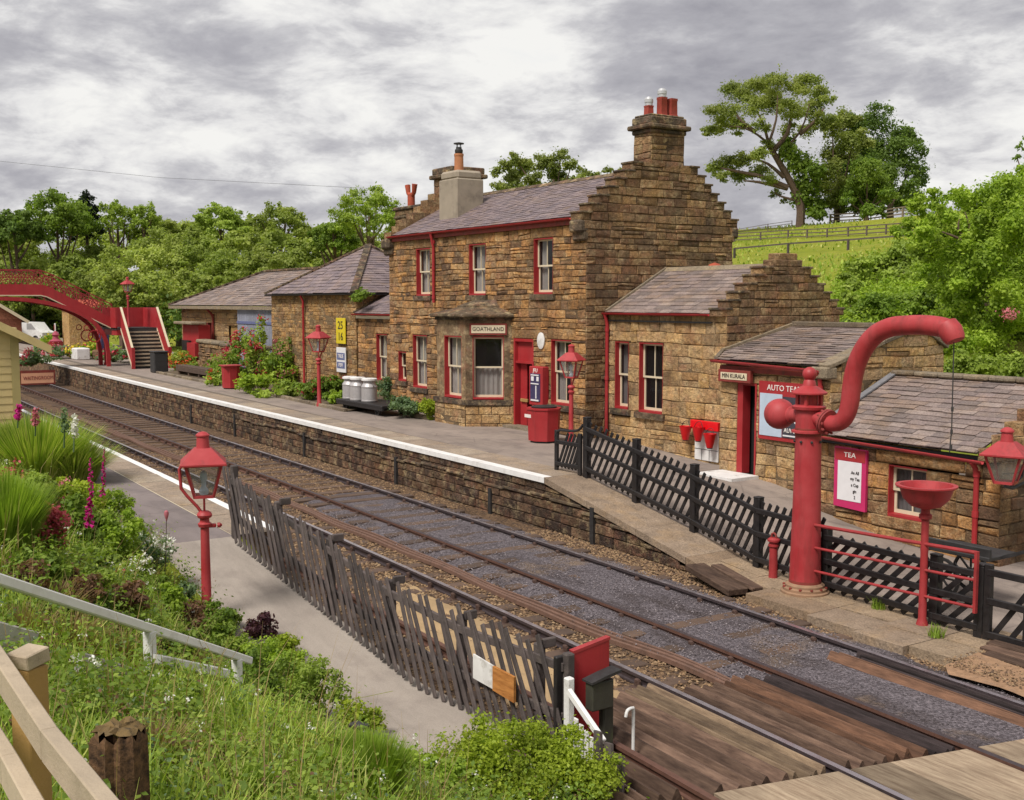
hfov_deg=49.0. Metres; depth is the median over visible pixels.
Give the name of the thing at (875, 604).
paving weed
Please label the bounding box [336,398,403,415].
platform trolley
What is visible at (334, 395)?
garden bush
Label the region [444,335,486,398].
window
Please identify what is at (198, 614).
brown bramble
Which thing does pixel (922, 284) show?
bank bush
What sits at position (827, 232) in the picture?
field fence
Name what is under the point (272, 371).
garden bush
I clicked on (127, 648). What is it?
dry tuft
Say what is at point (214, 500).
platform edge
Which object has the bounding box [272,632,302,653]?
garden weed
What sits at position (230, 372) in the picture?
litter bin
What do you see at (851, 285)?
bank bush
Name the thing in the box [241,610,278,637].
purple shrub
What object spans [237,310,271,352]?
board screen
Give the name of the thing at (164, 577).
bank plant
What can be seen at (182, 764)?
bank weeds
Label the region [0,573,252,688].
white handrail
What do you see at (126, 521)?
bank plant
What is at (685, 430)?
fire bucket
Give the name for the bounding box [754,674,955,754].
trespass guard
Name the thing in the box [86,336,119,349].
bed flowers
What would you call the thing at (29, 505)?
lime grass
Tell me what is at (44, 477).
bank plant
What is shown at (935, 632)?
paving weed
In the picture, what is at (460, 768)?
hedge bush
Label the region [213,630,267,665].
bank plant
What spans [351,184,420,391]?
link building
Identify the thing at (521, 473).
platform edge
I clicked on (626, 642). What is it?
cable trunking
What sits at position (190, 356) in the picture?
garden bush
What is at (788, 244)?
field fence
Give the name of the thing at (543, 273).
window
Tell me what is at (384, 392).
garden bush
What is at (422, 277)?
window
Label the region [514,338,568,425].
door
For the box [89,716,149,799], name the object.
rotten post
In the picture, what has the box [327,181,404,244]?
loose tree
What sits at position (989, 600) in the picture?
yard gate
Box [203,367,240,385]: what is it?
garden bush
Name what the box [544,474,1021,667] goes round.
pavement
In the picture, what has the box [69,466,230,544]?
platform
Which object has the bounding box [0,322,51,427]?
waiting hut
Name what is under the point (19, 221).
round tree
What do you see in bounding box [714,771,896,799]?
crossing deck
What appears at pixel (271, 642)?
bank plant
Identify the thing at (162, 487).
platform coping
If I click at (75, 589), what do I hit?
dry tuft
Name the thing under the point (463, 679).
picket fence
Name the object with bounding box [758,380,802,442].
poster
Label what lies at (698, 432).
fire bucket
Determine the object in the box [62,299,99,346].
stone hut
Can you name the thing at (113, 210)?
loose tree
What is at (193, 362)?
garden bush
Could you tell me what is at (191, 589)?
bank plant
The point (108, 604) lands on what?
garden shrub
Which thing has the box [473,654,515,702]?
fence notice
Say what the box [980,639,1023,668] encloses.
timber boards
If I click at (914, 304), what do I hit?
bank bush
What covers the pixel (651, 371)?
window
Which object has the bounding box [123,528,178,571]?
daisy plant
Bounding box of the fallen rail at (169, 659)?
[151,654,229,678]
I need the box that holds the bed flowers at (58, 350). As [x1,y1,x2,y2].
[34,342,73,356]
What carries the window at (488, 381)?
in the station house at (561, 266)
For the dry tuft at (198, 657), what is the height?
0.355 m
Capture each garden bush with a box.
[168,349,191,370]
[168,353,197,369]
[171,358,197,367]
[203,358,226,367]
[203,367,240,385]
[232,371,280,393]
[250,378,299,397]
[255,349,298,383]
[289,379,328,399]
[315,374,345,399]
[327,388,342,403]
[375,375,393,400]
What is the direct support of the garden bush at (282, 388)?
on the platform at (485, 439)
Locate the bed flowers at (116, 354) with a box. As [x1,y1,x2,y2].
[94,348,128,361]
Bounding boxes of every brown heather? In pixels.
[0,558,52,589]
[34,565,107,603]
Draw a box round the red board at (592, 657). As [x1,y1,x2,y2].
[569,635,610,741]
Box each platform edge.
[19,354,551,482]
[21,409,273,529]
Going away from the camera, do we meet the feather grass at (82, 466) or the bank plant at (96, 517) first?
the bank plant at (96, 517)
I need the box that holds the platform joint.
[107,467,229,533]
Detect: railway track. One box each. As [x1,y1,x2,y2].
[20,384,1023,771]
[21,397,912,799]
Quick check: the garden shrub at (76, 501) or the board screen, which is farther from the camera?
the board screen
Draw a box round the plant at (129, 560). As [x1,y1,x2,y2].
[123,555,133,574]
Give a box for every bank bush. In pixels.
[835,239,936,286]
[836,271,863,306]
[838,283,942,321]
[842,258,966,306]
[943,347,1023,376]
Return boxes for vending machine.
[529,366,548,404]
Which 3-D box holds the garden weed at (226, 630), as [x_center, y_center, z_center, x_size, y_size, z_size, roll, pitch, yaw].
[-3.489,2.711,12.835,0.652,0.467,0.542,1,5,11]
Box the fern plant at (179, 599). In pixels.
[148,582,189,619]
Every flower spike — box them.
[13,403,24,427]
[30,407,40,435]
[58,407,70,447]
[68,413,79,451]
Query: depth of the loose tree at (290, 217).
125.34 m
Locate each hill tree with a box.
[699,63,839,226]
[809,105,877,222]
[836,152,901,220]
[840,100,935,218]
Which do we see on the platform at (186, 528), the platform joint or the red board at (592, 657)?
the platform joint
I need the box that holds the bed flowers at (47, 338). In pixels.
[33,331,60,352]
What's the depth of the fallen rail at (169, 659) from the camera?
8.03 m
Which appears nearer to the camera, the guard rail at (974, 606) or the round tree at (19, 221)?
the guard rail at (974, 606)
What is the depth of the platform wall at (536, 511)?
27.77 m
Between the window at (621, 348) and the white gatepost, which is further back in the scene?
the window at (621, 348)
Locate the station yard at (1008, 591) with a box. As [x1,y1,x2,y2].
[778,533,1023,635]
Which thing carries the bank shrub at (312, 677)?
on the ground at (802, 253)
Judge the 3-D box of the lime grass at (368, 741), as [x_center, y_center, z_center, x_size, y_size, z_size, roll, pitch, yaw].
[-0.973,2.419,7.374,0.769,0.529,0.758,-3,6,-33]
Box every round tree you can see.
[0,208,44,273]
[18,187,104,261]
[187,201,256,275]
[307,220,360,263]
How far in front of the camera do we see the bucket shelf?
25.64 m
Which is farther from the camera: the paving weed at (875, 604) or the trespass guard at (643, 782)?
the paving weed at (875, 604)
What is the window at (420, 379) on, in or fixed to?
in the station house at (561, 266)
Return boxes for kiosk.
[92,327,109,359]
[173,321,209,364]
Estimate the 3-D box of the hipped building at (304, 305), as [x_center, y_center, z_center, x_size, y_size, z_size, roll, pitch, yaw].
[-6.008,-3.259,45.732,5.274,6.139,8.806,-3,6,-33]
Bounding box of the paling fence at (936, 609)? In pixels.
[583,416,986,638]
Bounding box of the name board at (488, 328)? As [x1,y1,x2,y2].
[470,323,506,334]
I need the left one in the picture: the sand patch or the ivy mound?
the ivy mound
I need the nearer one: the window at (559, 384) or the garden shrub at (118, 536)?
the garden shrub at (118, 536)
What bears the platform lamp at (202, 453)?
on the path
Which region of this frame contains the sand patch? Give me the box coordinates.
[377,574,619,721]
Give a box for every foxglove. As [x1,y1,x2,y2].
[83,453,94,546]
[99,448,105,514]
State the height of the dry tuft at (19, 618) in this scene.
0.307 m
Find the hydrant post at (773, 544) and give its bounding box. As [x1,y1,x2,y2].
[767,532,779,577]
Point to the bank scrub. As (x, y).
(891, 287)
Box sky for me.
[0,0,1023,271]
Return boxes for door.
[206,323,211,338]
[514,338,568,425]
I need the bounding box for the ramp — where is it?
[487,440,965,565]
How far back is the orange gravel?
13.34 m
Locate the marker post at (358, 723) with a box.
[349,720,369,735]
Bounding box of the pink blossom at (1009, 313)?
[995,306,1019,321]
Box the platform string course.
[240,418,629,532]
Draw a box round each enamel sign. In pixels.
[336,318,345,343]
[336,347,345,372]
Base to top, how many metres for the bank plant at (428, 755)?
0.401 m
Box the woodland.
[0,211,389,348]
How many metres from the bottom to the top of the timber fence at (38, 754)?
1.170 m
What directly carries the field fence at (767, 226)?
on the ground at (802, 253)
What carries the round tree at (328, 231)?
on the ground at (802, 253)
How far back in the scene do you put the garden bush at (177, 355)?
56.69 m
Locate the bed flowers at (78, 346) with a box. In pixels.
[63,340,93,356]
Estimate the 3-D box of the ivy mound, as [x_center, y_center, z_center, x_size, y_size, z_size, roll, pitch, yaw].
[-3.568,2.683,13.703,0.575,0.465,0.625,0,5,-2]
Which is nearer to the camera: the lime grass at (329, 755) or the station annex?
the lime grass at (329, 755)
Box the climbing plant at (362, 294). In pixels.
[349,286,375,303]
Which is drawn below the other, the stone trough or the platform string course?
the platform string course
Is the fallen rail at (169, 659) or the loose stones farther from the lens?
the fallen rail at (169, 659)
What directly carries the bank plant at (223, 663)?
on the ground at (802, 253)
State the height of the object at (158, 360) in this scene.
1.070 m
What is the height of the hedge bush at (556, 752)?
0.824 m
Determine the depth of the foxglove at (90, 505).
11.75 m
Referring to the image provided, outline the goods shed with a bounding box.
[168,266,318,341]
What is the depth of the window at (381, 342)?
39.95 m
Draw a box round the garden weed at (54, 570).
[43,549,85,583]
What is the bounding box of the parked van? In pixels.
[22,322,53,337]
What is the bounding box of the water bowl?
[895,480,958,625]
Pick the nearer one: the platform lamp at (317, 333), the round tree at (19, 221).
the platform lamp at (317, 333)
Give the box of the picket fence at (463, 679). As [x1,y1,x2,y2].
[222,465,574,741]
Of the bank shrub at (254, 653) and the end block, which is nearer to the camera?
the bank shrub at (254, 653)
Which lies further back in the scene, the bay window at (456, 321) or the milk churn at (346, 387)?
the milk churn at (346, 387)
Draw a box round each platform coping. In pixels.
[19,349,582,475]
[21,409,266,534]
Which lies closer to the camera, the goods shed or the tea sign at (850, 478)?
the tea sign at (850, 478)
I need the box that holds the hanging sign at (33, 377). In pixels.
[20,370,54,384]
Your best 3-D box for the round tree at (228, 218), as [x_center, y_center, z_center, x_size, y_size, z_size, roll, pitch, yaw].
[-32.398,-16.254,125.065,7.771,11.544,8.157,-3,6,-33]
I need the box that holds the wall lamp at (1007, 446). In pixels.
[979,427,1023,489]
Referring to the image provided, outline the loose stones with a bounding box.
[233,732,249,745]
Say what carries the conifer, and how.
on the ground at (802, 253)
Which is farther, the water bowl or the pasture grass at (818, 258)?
the pasture grass at (818, 258)
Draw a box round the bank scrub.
[822,249,1023,355]
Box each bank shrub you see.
[160,677,206,721]
[225,644,299,707]
[272,653,353,723]
[331,692,387,733]
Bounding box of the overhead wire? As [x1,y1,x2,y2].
[2,161,367,188]
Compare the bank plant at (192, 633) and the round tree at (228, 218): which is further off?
the round tree at (228, 218)
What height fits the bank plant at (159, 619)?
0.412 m
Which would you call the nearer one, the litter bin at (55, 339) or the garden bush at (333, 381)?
the garden bush at (333, 381)
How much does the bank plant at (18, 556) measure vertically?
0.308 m
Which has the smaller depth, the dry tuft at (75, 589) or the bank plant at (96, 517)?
the dry tuft at (75, 589)
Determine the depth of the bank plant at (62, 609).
8.10 m
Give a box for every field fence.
[733,235,905,257]
[734,223,912,241]
[738,221,791,231]
[829,206,912,223]
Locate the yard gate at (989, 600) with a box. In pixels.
[982,563,1023,646]
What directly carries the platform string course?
attached to the platform wall at (536, 511)
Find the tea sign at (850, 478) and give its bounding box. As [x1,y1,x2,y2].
[833,446,868,511]
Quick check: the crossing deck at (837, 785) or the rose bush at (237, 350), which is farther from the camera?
the rose bush at (237, 350)
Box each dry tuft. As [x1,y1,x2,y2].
[0,600,69,642]
[32,575,109,602]
[39,606,118,653]
[93,625,161,665]
[134,710,207,776]
[162,646,224,677]
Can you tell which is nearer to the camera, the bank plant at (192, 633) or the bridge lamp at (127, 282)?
the bank plant at (192, 633)
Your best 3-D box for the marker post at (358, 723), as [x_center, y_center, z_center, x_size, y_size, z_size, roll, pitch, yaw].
[-1.261,2.895,9.286,0.160,0.455,0.100,3,6,34]
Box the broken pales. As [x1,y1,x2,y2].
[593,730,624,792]
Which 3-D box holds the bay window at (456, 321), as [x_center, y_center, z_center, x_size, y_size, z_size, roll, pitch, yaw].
[-1.211,-1.009,32.085,1.366,3.705,3.050,-3,6,-33]
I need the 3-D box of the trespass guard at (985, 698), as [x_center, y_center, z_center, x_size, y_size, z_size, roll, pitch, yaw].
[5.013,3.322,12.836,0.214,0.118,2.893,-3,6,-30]
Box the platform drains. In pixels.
[190,404,596,544]
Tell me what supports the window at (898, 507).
in the end block
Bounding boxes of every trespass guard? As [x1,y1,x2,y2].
[514,738,681,799]
[551,691,789,795]
[625,683,825,779]
[684,682,887,769]
[724,675,928,761]
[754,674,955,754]
[827,651,1023,726]
[856,651,1023,715]
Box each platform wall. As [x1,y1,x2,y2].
[19,356,694,576]
[226,508,274,565]
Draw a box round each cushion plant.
[50,472,107,511]
[95,484,135,518]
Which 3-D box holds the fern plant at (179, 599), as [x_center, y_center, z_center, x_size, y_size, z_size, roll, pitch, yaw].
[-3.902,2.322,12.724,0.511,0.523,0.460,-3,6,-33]
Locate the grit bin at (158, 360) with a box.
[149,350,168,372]
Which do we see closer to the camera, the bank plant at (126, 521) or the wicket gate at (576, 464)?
the bank plant at (126, 521)
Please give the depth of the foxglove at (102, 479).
15.98 m
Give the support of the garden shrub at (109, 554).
on the ground at (802, 253)
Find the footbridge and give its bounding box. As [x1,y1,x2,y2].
[0,269,171,368]
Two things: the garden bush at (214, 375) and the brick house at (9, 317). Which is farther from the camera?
the brick house at (9, 317)
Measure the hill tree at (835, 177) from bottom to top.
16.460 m
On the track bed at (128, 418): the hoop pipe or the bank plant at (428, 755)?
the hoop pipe
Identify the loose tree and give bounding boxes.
[96,199,137,260]
[126,201,163,293]
[249,201,311,252]
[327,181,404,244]
[489,146,621,190]
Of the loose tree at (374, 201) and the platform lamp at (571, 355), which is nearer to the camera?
the platform lamp at (571, 355)
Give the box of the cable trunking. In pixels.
[60,412,730,684]
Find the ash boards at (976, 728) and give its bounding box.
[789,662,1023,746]
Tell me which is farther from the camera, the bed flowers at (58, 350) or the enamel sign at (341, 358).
the bed flowers at (58, 350)
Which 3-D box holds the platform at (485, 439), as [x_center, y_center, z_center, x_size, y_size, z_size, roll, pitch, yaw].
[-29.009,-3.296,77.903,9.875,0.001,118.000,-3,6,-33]
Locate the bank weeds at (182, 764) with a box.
[0,454,649,799]
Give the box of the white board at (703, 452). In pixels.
[695,430,718,462]
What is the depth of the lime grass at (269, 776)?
5.78 m
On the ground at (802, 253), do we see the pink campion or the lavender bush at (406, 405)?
the pink campion
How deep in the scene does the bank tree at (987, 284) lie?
37.55 m
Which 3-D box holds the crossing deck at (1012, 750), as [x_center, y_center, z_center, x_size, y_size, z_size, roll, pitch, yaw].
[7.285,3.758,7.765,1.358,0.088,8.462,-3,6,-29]
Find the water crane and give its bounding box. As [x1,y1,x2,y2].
[764,315,964,597]
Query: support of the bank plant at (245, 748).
on the ground at (802, 253)
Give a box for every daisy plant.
[119,550,155,578]
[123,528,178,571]
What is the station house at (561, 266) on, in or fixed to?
on the platform at (485, 439)
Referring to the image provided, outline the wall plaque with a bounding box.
[537,332,544,348]
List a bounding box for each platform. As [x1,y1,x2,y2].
[19,338,620,451]
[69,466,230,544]
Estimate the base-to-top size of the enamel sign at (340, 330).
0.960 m
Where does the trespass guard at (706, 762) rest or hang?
on the track bed at (128, 418)
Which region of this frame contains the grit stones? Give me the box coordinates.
[941,650,1023,687]
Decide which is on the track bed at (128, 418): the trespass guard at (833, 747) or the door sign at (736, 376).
the trespass guard at (833, 747)
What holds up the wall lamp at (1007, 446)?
attached to the end block
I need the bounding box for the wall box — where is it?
[582,665,621,745]
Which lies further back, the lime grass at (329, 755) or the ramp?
the ramp
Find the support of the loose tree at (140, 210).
on the ground at (802, 253)
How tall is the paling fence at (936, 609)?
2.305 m
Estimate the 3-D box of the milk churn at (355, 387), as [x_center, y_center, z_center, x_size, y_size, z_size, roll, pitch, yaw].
[-4.933,-0.369,35.923,0.520,0.745,0.515,2,5,24]
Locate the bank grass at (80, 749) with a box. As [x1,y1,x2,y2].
[0,458,525,799]
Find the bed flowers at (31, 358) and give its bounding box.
[19,347,61,366]
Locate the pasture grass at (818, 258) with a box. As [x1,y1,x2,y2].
[732,208,1022,341]
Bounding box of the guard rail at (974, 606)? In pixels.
[814,523,979,613]
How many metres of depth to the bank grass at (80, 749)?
6.89 m
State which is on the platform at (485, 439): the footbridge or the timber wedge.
the footbridge
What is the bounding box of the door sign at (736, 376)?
[718,369,752,383]
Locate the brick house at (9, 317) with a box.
[0,304,28,331]
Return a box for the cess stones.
[525,529,1015,693]
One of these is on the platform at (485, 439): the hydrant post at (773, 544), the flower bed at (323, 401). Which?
the flower bed at (323, 401)
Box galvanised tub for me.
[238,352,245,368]
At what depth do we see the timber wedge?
17.56 m
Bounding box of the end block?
[821,370,1023,566]
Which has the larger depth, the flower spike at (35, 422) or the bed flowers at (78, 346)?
the bed flowers at (78, 346)
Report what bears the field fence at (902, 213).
on the ground at (802, 253)
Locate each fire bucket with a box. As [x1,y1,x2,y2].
[679,421,691,440]
[692,421,704,441]
[703,428,715,448]
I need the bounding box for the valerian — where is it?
[31,503,73,553]
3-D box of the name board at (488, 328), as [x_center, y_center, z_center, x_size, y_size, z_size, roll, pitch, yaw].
[-0.659,-1.968,31.195,1.040,0.320,0.067,0,5,2]
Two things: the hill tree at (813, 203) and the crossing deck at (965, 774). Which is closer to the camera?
the crossing deck at (965, 774)
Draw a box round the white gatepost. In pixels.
[564,676,605,758]
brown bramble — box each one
[109,578,149,616]
[176,599,207,638]
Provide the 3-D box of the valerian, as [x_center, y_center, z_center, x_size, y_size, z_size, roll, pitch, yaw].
[-4.044,1.156,9.627,0.519,0.584,0.473,-3,6,-33]
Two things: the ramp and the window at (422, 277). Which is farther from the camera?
the window at (422, 277)
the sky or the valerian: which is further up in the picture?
the sky
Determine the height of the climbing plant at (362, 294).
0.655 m
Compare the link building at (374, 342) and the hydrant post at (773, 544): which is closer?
the hydrant post at (773, 544)
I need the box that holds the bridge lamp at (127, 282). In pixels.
[121,277,133,326]
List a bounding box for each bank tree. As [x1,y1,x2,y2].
[889,163,1023,356]
[1012,136,1023,176]
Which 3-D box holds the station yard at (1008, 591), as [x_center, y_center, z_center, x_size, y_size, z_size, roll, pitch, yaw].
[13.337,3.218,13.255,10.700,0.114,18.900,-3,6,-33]
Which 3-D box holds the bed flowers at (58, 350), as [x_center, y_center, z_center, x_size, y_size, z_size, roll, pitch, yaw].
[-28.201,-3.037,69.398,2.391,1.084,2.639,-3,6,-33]
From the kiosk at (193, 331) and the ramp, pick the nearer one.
the ramp
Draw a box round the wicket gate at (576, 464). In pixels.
[554,424,582,474]
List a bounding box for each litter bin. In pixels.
[48,331,62,356]
[218,364,241,388]
[525,405,561,443]
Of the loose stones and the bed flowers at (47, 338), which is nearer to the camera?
the loose stones
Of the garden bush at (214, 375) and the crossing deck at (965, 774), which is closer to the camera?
the crossing deck at (965, 774)
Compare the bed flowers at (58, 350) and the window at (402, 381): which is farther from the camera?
the bed flowers at (58, 350)
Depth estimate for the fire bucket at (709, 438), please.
25.35 m
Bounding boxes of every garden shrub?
[60,488,109,549]
[75,546,121,572]
[80,591,113,622]
[95,507,147,560]
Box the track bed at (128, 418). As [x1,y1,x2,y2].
[20,370,1002,799]
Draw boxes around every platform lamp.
[178,431,226,614]
[305,325,330,406]
[556,344,585,441]
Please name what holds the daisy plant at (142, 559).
on the ground at (802, 253)
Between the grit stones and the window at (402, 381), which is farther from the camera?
the window at (402, 381)
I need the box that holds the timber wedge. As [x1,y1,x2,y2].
[685,563,762,595]
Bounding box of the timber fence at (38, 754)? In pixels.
[0,643,118,799]
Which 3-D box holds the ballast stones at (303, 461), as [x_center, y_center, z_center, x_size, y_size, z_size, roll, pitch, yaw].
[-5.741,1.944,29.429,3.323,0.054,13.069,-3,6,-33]
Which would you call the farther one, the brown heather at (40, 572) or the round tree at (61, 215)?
the round tree at (61, 215)
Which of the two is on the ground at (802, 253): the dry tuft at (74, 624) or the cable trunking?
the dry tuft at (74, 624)
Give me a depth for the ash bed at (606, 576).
16.87 m
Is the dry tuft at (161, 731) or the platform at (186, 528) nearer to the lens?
the dry tuft at (161, 731)
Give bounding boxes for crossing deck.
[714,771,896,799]
[850,749,1023,799]
[979,739,1023,764]
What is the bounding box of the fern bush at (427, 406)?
[416,397,434,419]
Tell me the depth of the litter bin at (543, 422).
27.61 m
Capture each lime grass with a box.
[0,466,62,556]
[204,758,281,799]
[275,742,355,797]
[325,726,419,799]
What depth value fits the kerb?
39.23 m
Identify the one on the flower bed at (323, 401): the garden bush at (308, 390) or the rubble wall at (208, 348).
the garden bush at (308, 390)
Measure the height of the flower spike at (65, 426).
0.602 m
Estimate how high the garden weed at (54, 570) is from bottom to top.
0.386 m
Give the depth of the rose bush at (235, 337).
50.71 m
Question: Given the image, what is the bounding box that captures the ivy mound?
[203,599,244,637]
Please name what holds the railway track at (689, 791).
on the track bed at (128, 418)
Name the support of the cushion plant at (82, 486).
on the ground at (802, 253)
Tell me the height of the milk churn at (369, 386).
0.745 m
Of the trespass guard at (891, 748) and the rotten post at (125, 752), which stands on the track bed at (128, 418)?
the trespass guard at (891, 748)
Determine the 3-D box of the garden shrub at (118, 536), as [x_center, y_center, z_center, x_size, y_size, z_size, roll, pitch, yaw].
[-5.035,1.750,14.229,0.750,0.832,0.707,-3,6,-33]
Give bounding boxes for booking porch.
[700,321,948,490]
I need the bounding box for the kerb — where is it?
[156,371,433,419]
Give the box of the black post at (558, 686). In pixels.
[553,654,562,741]
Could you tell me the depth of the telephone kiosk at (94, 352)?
67.58 m
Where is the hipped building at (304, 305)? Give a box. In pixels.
[264,244,389,382]
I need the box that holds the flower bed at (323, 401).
[167,371,384,410]
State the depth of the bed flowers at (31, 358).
62.07 m
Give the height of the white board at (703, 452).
0.750 m
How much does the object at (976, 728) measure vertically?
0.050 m
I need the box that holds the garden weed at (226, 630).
[180,615,241,654]
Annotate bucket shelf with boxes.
[690,419,719,431]
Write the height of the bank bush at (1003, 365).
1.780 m
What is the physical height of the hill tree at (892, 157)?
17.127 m
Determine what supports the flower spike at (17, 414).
on the ground at (802, 253)
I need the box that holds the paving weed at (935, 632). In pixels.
[923,622,947,638]
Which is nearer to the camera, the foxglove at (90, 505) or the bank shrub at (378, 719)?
the bank shrub at (378, 719)
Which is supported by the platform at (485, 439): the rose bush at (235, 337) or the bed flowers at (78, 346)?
the bed flowers at (78, 346)
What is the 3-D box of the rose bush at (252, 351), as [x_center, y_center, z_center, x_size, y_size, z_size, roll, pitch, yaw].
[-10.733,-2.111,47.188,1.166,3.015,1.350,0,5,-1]
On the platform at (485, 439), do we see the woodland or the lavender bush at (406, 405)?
the lavender bush at (406, 405)
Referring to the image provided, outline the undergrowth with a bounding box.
[8,272,186,348]
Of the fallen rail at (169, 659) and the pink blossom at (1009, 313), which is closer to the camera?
the fallen rail at (169, 659)
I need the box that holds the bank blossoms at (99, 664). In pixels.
[1,459,569,799]
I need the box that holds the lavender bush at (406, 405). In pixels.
[388,394,421,417]
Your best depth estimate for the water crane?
16.61 m
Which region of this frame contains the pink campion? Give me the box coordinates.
[2,457,34,483]
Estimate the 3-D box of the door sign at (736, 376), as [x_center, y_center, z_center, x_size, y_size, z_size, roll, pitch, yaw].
[4.769,-0.510,24.009,0.116,0.270,0.960,-3,6,-33]
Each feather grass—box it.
[0,409,110,481]
[26,433,128,484]
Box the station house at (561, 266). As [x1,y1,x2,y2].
[381,88,738,437]
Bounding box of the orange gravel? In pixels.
[946,652,1023,696]
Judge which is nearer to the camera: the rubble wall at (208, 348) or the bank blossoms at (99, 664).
the bank blossoms at (99, 664)
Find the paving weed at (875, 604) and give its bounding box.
[870,596,886,609]
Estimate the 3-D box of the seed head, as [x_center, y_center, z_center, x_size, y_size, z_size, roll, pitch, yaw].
[-4.441,1.869,14.453,0.074,0.913,0.064,-3,6,-33]
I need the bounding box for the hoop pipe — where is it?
[624,706,634,750]
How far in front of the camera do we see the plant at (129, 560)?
13.55 m
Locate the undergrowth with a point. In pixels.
(168, 323)
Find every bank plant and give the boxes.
[7,547,44,567]
[9,601,80,637]
[20,469,61,501]
[72,567,120,589]
[91,505,120,543]
[111,603,165,642]
[121,514,153,539]
[139,573,177,597]
[157,627,209,659]
[175,580,199,600]
[192,725,250,763]
[206,656,231,686]
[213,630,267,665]
[238,633,308,681]
[268,733,341,750]
[397,745,435,788]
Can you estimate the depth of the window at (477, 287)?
32.93 m
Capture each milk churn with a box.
[342,376,356,398]
[350,377,364,400]
[361,378,377,401]
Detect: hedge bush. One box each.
[411,756,466,796]
[418,707,564,799]
[511,714,630,799]
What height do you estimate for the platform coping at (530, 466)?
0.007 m
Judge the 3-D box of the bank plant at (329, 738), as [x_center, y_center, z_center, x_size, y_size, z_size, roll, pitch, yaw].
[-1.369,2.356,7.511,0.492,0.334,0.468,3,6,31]
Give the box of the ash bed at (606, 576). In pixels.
[299,491,1023,750]
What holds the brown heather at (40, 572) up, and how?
on the ground at (802, 253)
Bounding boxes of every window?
[375,334,387,383]
[395,351,407,385]
[410,335,428,393]
[413,246,444,300]
[428,300,514,426]
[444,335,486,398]
[465,243,487,299]
[473,336,503,398]
[529,237,555,299]
[547,339,573,412]
[610,341,630,415]
[634,342,667,420]
[887,463,958,525]
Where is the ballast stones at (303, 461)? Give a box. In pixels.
[168,444,466,520]
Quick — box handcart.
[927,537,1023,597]
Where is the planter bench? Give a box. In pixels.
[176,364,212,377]
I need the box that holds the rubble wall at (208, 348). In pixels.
[196,339,271,373]
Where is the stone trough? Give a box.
[71,347,89,359]
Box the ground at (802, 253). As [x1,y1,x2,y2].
[0,213,1023,799]
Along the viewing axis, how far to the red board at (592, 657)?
11.15 m
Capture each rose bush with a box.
[210,326,255,368]
[222,339,247,374]
[239,349,265,374]
[241,314,270,374]
[255,337,298,381]
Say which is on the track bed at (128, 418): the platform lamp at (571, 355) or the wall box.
the wall box
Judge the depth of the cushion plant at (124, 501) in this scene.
16.75 m
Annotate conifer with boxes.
[64,189,115,244]
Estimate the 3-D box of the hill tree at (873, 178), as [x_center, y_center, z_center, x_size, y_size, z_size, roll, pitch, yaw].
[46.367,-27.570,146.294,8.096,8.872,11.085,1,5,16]
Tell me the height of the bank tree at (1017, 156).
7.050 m
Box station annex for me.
[601,253,844,464]
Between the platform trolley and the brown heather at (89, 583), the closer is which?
the brown heather at (89, 583)
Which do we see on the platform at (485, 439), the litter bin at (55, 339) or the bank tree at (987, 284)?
the litter bin at (55, 339)
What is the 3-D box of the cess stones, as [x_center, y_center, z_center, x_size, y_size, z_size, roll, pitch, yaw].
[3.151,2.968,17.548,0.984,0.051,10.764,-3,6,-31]
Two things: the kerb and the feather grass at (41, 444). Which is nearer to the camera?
the feather grass at (41, 444)
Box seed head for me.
[164,510,168,573]
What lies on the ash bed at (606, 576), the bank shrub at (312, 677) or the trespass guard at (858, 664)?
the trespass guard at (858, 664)
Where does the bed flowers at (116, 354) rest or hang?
on the platform at (485, 439)

